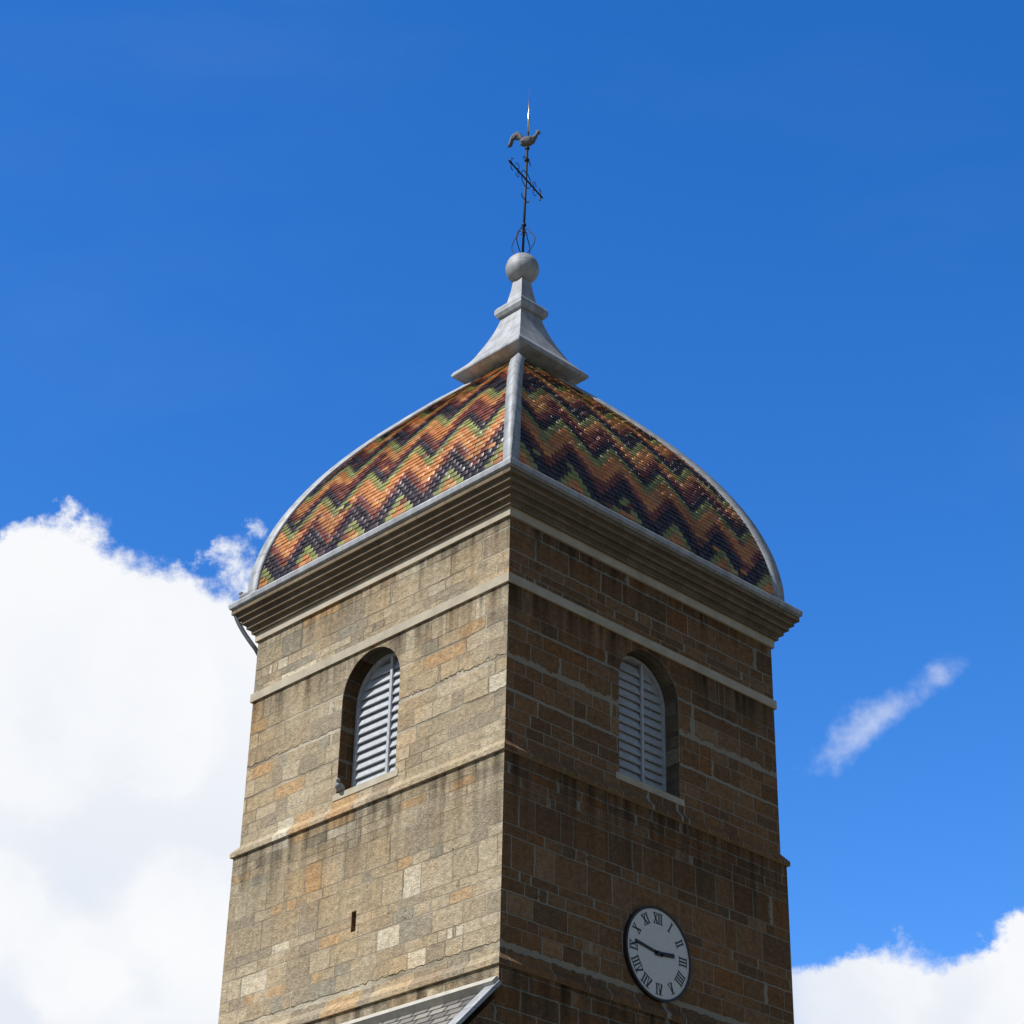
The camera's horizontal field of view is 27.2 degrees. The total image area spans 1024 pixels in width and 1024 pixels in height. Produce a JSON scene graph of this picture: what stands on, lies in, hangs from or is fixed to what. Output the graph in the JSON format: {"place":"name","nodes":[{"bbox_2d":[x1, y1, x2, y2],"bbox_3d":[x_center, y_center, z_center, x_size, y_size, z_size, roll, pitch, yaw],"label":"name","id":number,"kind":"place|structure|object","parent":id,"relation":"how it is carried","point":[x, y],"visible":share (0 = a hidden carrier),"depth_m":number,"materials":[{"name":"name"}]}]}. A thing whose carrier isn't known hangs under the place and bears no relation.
{"place":"outdoors","nodes":[
{"label":"outdoors","id":0,"kind":"place"},
{"bbox_2d":[379,994,497,1023],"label":"nave roof and walls","id":1,"kind":"structure","parent":0,"point":[446,1013],"depth_m":26.83,"materials":[{"name":"stone"}]},
{"bbox_2d":[341,976,501,1023],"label":"roof ridge flashing","id":2,"kind":"object","parent":1,"relation":"on","point":[477,987],"visible":1,"depth_m":27.46,"materials":[{"name":"grey metal"}]},
{"bbox_2d":[448,980,500,1023],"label":"roof edge trim","id":3,"kind":"structure","parent":1,"relation":"on","point":[472,1005],"depth_m":26.33,"materials":[{"name":"grey metal"}]},
{"bbox_2d":[0,0,1023,1023],"label":"sky","id":4,"kind":"structure","parent":0,"point":[243,243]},
{"label":"ground","id":5,"kind":"structure","parent":0,"visible":0},
{"bbox_2d":[218,506,793,1023],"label":"bell tower","id":6,"kind":"structure","parent":5,"relation":"on","point":[518,838],"depth_m":30.18,"materials":[{"name":"stone"}]},
{"bbox_2d":[233,614,257,654],"bbox_3d":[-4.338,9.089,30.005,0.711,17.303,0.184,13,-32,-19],"label":"gutter downpipe","id":7,"kind":"object","parent":6,"relation":"attached to","point":[246,635],"visible":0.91,"depth_m":34.08,"materials":[{"name":"grey metal"}]},
{"bbox_2d":[351,653,665,791],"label":"louvered shutters","id":8,"kind":"object","parent":6,"relation":"attached to","point":[642,749],"visible":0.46,"depth_m":31.35,"materials":[{"name":"paint"}]},
{"bbox_2d":[332,769,684,806],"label":"window sills","id":9,"kind":"structure","parent":6,"relation":"on","point":[619,776],"depth_m":30.45,"materials":[{"name":"stone"}]},
{"bbox_2d":[335,778,344,791],"bbox_3d":[-2.505,4.016,30.950,0.125,0.185,0.362,-3,-31,7],"label":"pigeon on sill","id":10,"kind":"object","parent":9,"relation":"on","point":[339,787],"visible":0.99,"depth_m":30.85,"materials":[{"name":"grey"}]},
{"bbox_2d":[231,465,799,641],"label":"stone cornice","id":11,"kind":"structure","parent":6,"relation":"on","point":[516,488],"depth_m":32.03,"materials":[{"name":"stone"}]},
{"bbox_2d":[238,592,249,598],"bbox_3d":[-4.285,1.352,34.329,0.362,0.185,0.125,-8,-32,16],"label":"pigeon on cornice","id":12,"kind":"object","parent":11,"relation":"on","point":[242,594],"visible":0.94,"depth_m":34.30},
{"bbox_2d":[258,360,772,594],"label":"dome glazed tiles","id":13,"kind":"object","parent":11,"relation":"on","point":[575,439],"visible":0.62,"depth_m":33.19,"materials":[{"name":"multicoloured tile"}]},
{"bbox_2d":[228,457,802,616],"bbox_3d":[0.046,1.540,34.265,6.564,0.249,6.564,27,-39,-36],"label":"roof gutter","id":14,"kind":"object","parent":11,"relation":"on","point":[545,479],"visible":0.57,"depth_m":32.05,"materials":[{"name":"grey metal"}]},
{"bbox_2d":[247,353,784,601],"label":"roof ridge caps","id":15,"kind":"object","parent":11,"relation":"on","point":[512,427],"visible":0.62,"depth_m":34.74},
{"bbox_2d":[451,252,588,384],"bbox_3d":[0.162,-3.412,37.164,1.680,2.690,1.680,27,-39,-36],"label":"roof finial","id":16,"kind":"object","parent":15,"relation":"on","point":[521,315],"visible":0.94,"depth_m":36.54,"materials":[{"name":"grey metal"}]},
{"bbox_2d":[508,91,542,253],"bbox_3d":[0.248,-6.266,38.849,1.236,4.020,0.480,27,-39,-36],"label":"weathervane cross","id":17,"kind":"object","parent":16,"relation":"on","point":[526,159],"visible":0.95,"depth_m":38.57,"materials":[{"name":"grey metal"}]},
{"bbox_2d":[508,130,541,147],"bbox_3d":[0.240,-6.876,39.202,0.625,0.453,0.162,-5,-31,10],"label":"rooster weathervane","id":18,"kind":"object","parent":17,"relation":"attached to","point":[527,140],"visible":1,"depth_m":39.15,"materials":[{"name":"metal"}]},
{"bbox_2d":[623,906,690,1002],"bbox_3d":[2.001,6.070,29.124,1.324,1.324,0.064,27,-39,-36],"label":"tower clock","id":19,"kind":"object","parent":6,"relation":"attached to","point":[657,955],"visible":1,"depth_m":29.09,"materials":[{"name":"ceramic"}]}
]}

